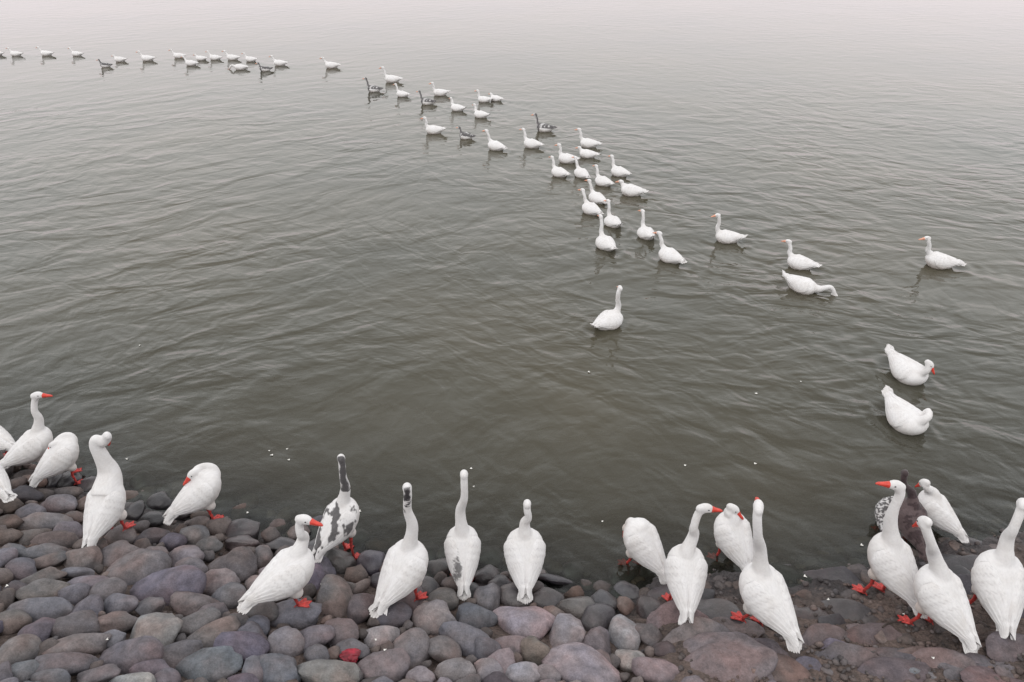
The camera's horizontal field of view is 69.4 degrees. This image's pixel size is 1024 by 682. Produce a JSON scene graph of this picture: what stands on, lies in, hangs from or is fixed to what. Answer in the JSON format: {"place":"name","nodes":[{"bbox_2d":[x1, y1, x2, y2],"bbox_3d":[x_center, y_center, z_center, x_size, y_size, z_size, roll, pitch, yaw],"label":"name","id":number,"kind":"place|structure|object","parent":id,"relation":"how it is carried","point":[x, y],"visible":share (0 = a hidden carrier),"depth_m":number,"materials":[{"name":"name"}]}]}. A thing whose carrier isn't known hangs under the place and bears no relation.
{"place":"outdoors","nodes":[
{"label":"outdoors","id":0,"kind":"place"},
{"bbox_2d":[0,0,1023,521],"bbox_3d":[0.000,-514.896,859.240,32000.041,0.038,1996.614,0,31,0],"label":"water","id":1,"kind":"structure","parent":0,"point":[308,260],"depth_m":11.70,"materials":[{"name":"grey liquid"}]},
{"bbox_2d":[5,47,22,55],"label":"goose","id":2,"kind":"object","parent":1,"relation":"on","point":[14,53],"visible":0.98,"depth_m":24.81},
{"bbox_2d":[36,46,53,55],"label":"goose","id":3,"kind":"object","parent":1,"relation":"on","point":[46,53],"visible":0.99,"depth_m":24.87},
{"bbox_2d":[68,47,83,55],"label":"goose","id":4,"kind":"object","parent":1,"relation":"on","point":[75,53],"visible":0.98,"depth_m":24.82},
{"bbox_2d":[97,59,112,67],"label":"goose","id":5,"kind":"object","parent":1,"relation":"on","point":[104,65],"visible":0.99,"depth_m":23.21},
{"bbox_2d":[112,55,127,61],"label":"goose","id":6,"kind":"object","parent":1,"relation":"on","point":[119,59],"visible":0.99,"depth_m":23.99},
{"bbox_2d":[137,51,155,60],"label":"goose","id":7,"kind":"object","parent":1,"relation":"on","point":[146,58],"visible":0.99,"depth_m":24.09},
{"bbox_2d":[168,49,185,57],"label":"goose","id":8,"kind":"object","parent":1,"relation":"on","point":[177,55],"visible":0.86,"depth_m":24.50},
{"bbox_2d":[181,56,198,65],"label":"goose","id":9,"kind":"object","parent":1,"relation":"on","point":[190,63],"visible":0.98,"depth_m":23.44},
{"bbox_2d":[194,54,207,60],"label":"goose","id":10,"kind":"object","parent":1,"relation":"on","point":[200,58],"visible":0.99,"depth_m":24.17},
{"bbox_2d":[206,51,221,59],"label":"goose","id":11,"kind":"object","parent":1,"relation":"on","point":[214,57],"visible":0.99,"depth_m":24.22},
{"bbox_2d":[222,50,240,59],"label":"goose","id":12,"kind":"object","parent":1,"relation":"on","point":[232,57],"visible":0.96,"depth_m":24.21},
{"bbox_2d":[228,64,248,69],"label":"goose","id":13,"kind":"object","parent":1,"relation":"on","point":[239,67],"visible":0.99,"depth_m":22.91},
{"bbox_2d":[242,52,257,61],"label":"goose","id":14,"kind":"object","parent":1,"relation":"on","point":[250,59],"visible":0.99,"depth_m":24.00},
{"bbox_2d":[255,62,272,70],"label":"goose","id":15,"kind":"object","parent":1,"relation":"on","point":[264,68],"visible":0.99,"depth_m":22.70},
{"bbox_2d":[269,55,287,65],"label":"goose","id":16,"kind":"object","parent":1,"relation":"on","point":[279,62],"visible":0.97,"depth_m":23.43},
{"bbox_2d":[319,57,340,68],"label":"goose","id":17,"kind":"object","parent":1,"relation":"on","point":[329,65],"visible":0.98,"depth_m":23.10},
{"bbox_2d":[363,77,382,91],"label":"goose","id":18,"kind":"object","parent":1,"relation":"on","point":[372,88],"visible":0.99,"depth_m":20.33},
{"bbox_2d":[379,66,402,82],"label":"goose","id":19,"kind":"object","parent":1,"relation":"on","point":[391,79],"visible":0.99,"depth_m":21.34},
{"bbox_2d":[393,83,409,96],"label":"goose","id":20,"kind":"object","parent":1,"relation":"on","point":[402,93],"visible":0.98,"depth_m":19.84},
{"bbox_2d":[416,90,435,104],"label":"goose","id":21,"kind":"object","parent":1,"relation":"on","point":[425,101],"visible":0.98,"depth_m":19.11},
{"bbox_2d":[420,116,446,133],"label":"goose","id":22,"kind":"object","parent":1,"relation":"on","point":[432,129],"visible":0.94,"depth_m":16.79},
{"bbox_2d":[429,82,449,95],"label":"goose","id":23,"kind":"object","parent":1,"relation":"on","point":[439,92],"visible":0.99,"depth_m":19.95},
{"bbox_2d":[449,97,465,111],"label":"goose","id":24,"kind":"object","parent":1,"relation":"on","point":[456,107],"visible":0.98,"depth_m":18.54},
{"bbox_2d":[456,126,475,138],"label":"goose","id":25,"kind":"object","parent":1,"relation":"on","point":[464,135],"visible":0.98,"depth_m":16.43},
{"bbox_2d":[473,103,490,117],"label":"goose","id":26,"kind":"object","parent":1,"relation":"on","point":[480,114],"visible":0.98,"depth_m":17.98},
{"bbox_2d":[475,89,492,102],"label":"goose","id":27,"kind":"object","parent":1,"relation":"on","point":[482,99],"visible":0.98,"depth_m":19.33},
{"bbox_2d":[483,129,507,150],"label":"goose","id":28,"kind":"object","parent":1,"relation":"on","point":[493,145],"visible":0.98,"depth_m":15.72},
{"bbox_2d":[489,93,504,100],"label":"goose","id":29,"kind":"object","parent":1,"relation":"on","point":[496,98],"visible":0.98,"depth_m":19.42},
{"bbox_2d":[519,128,543,148],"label":"goose","id":30,"kind":"object","parent":1,"relation":"on","point":[531,143],"visible":0.99,"depth_m":15.85},
{"bbox_2d":[532,113,556,131],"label":"goose","id":31,"kind":"object","parent":1,"relation":"on","point":[543,127],"visible":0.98,"depth_m":16.93},
{"bbox_2d":[549,156,569,176],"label":"goose","id":32,"kind":"object","parent":1,"relation":"on","point":[556,171],"visible":0.98,"depth_m":14.25},
{"bbox_2d":[554,143,579,163],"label":"goose","id":33,"kind":"object","parent":1,"relation":"on","point":[565,158],"visible":0.8,"depth_m":14.97},
{"bbox_2d":[572,156,590,178],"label":"goose","id":34,"kind":"object","parent":1,"relation":"on","point":[580,172],"visible":0.97,"depth_m":14.21},
{"bbox_2d":[575,128,601,147],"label":"goose","id":35,"kind":"object","parent":1,"relation":"on","point":[587,143],"visible":1,"depth_m":15.88},
{"bbox_2d":[576,146,600,157],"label":"goose","id":36,"kind":"object","parent":1,"relation":"on","point":[585,153],"visible":1,"depth_m":15.26},
{"bbox_2d":[578,188,603,214],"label":"goose","id":37,"kind":"object","parent":1,"relation":"on","point":[590,208],"visible":0.97,"depth_m":12.59},
{"bbox_2d":[584,179,606,203],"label":"goose","id":38,"kind":"object","parent":1,"relation":"on","point":[597,197],"visible":0.87,"depth_m":13.04},
{"bbox_2d":[593,164,614,186],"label":"goose","id":39,"kind":"object","parent":1,"relation":"on","point":[600,180],"visible":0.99,"depth_m":13.81},
{"bbox_2d":[590,285,622,329],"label":"goose","id":40,"kind":"object","parent":1,"relation":"on","point":[609,319],"visible":0.99,"depth_m":9.25},
{"bbox_2d":[595,214,617,250],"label":"goose","id":41,"kind":"object","parent":1,"relation":"on","point":[603,241],"visible":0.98,"depth_m":11.35},
{"bbox_2d":[604,199,622,227],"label":"goose","id":42,"kind":"object","parent":1,"relation":"on","point":[610,220],"visible":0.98,"depth_m":12.12},
{"bbox_2d":[609,154,631,176],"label":"goose","id":43,"kind":"object","parent":1,"relation":"on","point":[618,171],"visible":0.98,"depth_m":14.27},
{"bbox_2d":[616,180,648,196],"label":"goose","id":44,"kind":"object","parent":1,"relation":"on","point":[630,190],"visible":0.99,"depth_m":13.34},
{"bbox_2d":[637,209,654,239],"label":"goose","id":45,"kind":"object","parent":1,"relation":"on","point":[644,231],"visible":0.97,"depth_m":11.71},
{"bbox_2d":[653,231,686,263],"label":"goose","id":46,"kind":"object","parent":1,"relation":"on","point":[666,254],"visible":1,"depth_m":10.95},
{"bbox_2d":[711,213,746,243],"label":"goose","id":47,"kind":"object","parent":1,"relation":"on","point":[724,236],"visible":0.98,"depth_m":11.54},
{"bbox_2d":[781,239,821,269],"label":"goose","id":48,"kind":"object","parent":1,"relation":"on","point":[798,262],"visible":0.97,"depth_m":10.74},
{"bbox_2d":[782,270,837,295],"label":"goose","id":49,"kind":"object","parent":1,"relation":"on","point":[802,285],"visible":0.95,"depth_m":10.10},
{"bbox_2d":[881,385,932,434],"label":"goose","id":50,"kind":"object","parent":1,"relation":"on","point":[903,416],"visible":0.99,"depth_m":7.51},
{"bbox_2d":[885,344,934,385],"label":"goose","id":51,"kind":"object","parent":1,"relation":"on","point":[904,369],"visible":0.98,"depth_m":8.26},
{"bbox_2d":[918,236,965,269],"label":"goose","id":52,"kind":"object","parent":1,"relation":"on","point":[937,260],"visible":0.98,"depth_m":10.75},
{"bbox_2d":[0,405,1023,681],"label":"shore ground","id":53,"kind":"structure","parent":0,"point":[150,595],"depth_m":5.30,"materials":[{"name":"stone"}]},
{"bbox_2d":[0,426,14,455],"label":"goose","id":54,"kind":"object","parent":53,"relation":"on","point":[7,442],"visible":0.83,"depth_m":6.91},
{"bbox_2d":[0,464,17,502],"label":"goose","id":55,"kind":"object","parent":53,"relation":"on","point":[7,494],"visible":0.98,"depth_m":5.96},
{"bbox_2d":[0,392,52,468],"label":"goose","id":56,"kind":"object","parent":53,"relation":"on","point":[29,446],"visible":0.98,"depth_m":6.76},
{"bbox_2d":[28,432,81,487],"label":"goose","id":57,"kind":"object","parent":53,"relation":"on","point":[60,455],"visible":1,"depth_m":6.63},
{"bbox_2d":[81,432,135,547],"bbox_3d":[-3.155,1.227,5.652,0.290,0.964,0.608,3,31,5],"label":"goose","id":58,"kind":"object","parent":53,"relation":"on","point":[104,510],"visible":0.98,"depth_m":5.64},
{"bbox_2d":[163,463,223,524],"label":"goose","id":59,"kind":"object","parent":53,"relation":"on","point":[200,490],"visible":1,"depth_m":6.08},
{"bbox_2d":[237,514,322,614],"bbox_3d":[-1.540,1.565,4.913,0.624,0.869,0.313,-22,38,-32],"label":"goose","id":60,"kind":"object","parent":53,"relation":"on","point":[286,572],"visible":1,"depth_m":4.83},
{"bbox_2d":[312,454,360,562],"bbox_3d":[-1.413,1.387,5.772,0.299,1.048,0.501,18,36,27],"label":"goose","id":61,"kind":"object","parent":53,"relation":"on","point":[340,518],"visible":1,"depth_m":5.77},
{"bbox_2d":[339,648,360,662],"bbox_3d":[-1.022,1.998,4.671,0.136,0.051,0.110,-1,61,-13],"label":"red scrap","id":62,"kind":"object","parent":53,"relation":"on","point":[350,655],"visible":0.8,"depth_m":4.67,"materials":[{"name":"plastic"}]},
{"bbox_2d":[368,482,428,617],"bbox_3d":[-0.817,1.503,5.126,0.334,1.042,0.559,18,36,27],"label":"goose","id":63,"kind":"object","parent":53,"relation":"on","point":[403,569],"visible":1,"depth_m":5.17},
{"bbox_2d":[444,469,480,600],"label":"goose","id":64,"kind":"object","parent":53,"relation":"on","point":[462,545],"visible":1,"depth_m":5.56},
{"bbox_2d":[504,499,545,603],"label":"goose","id":65,"kind":"object","parent":53,"relation":"on","point":[524,549],"visible":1,"depth_m":5.55},
{"bbox_2d":[617,517,666,584],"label":"goose","id":66,"kind":"object","parent":53,"relation":"on","point":[642,542],"visible":0.93,"depth_m":5.82},
{"bbox_2d":[661,503,722,624],"bbox_3d":[1.208,1.616,5.186,0.309,0.976,0.500,14,34,22],"label":"goose","id":67,"kind":"object","parent":53,"relation":"on","point":[685,567],"visible":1,"depth_m":5.16},
{"bbox_2d":[706,503,753,570],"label":"goose","id":68,"kind":"object","parent":53,"relation":"on","point":[733,535],"visible":0.88,"depth_m":5.87},
{"bbox_2d":[730,497,803,653],"bbox_3d":[1.754,1.598,4.917,0.338,1.143,0.616,-15,34,-24],"label":"goose","id":69,"kind":"object","parent":53,"relation":"on","point":[765,594],"visible":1,"depth_m":4.93},
{"bbox_2d":[871,496,892,532],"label":"goose","id":70,"kind":"object","parent":53,"relation":"on","point":[882,506],"visible":0.3,"depth_m":6.35},
{"bbox_2d":[852,480,927,618],"bbox_3d":[2.825,1.545,5.303,0.335,1.074,0.604,-12,33,-19],"label":"goose","id":71,"kind":"object","parent":53,"relation":"on","point":[892,563],"visible":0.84,"depth_m":5.33},
{"bbox_2d":[882,614,914,627],"bbox_3d":[2.760,1.986,5.263,0.376,0.071,0.027,-13,34,-21],"label":"twig","id":72,"kind":"object","parent":53,"relation":"on","point":[884,625],"visible":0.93,"depth_m":5.24,"materials":[{"name":"brown wood"}]},
{"bbox_2d":[898,469,927,561],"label":"goose","id":73,"kind":"object","parent":53,"relation":"on","point":[912,509],"visible":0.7,"depth_m":6.06},
{"bbox_2d":[897,516,981,653],"bbox_3d":[2.939,1.620,4.953,0.340,1.000,0.630,-23,38,-33],"label":"goose","id":74,"kind":"object","parent":53,"relation":"on","point":[941,595],"visible":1,"depth_m":4.92},
{"bbox_2d":[915,479,968,542],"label":"goose","id":75,"kind":"object","parent":53,"relation":"on","point":[935,503],"visible":0.93,"depth_m":6.22},
{"bbox_2d":[969,498,1023,639],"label":"goose","id":76,"kind":"object","parent":53,"relation":"on","point":[997,579],"visible":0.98,"depth_m":4.98}
]}

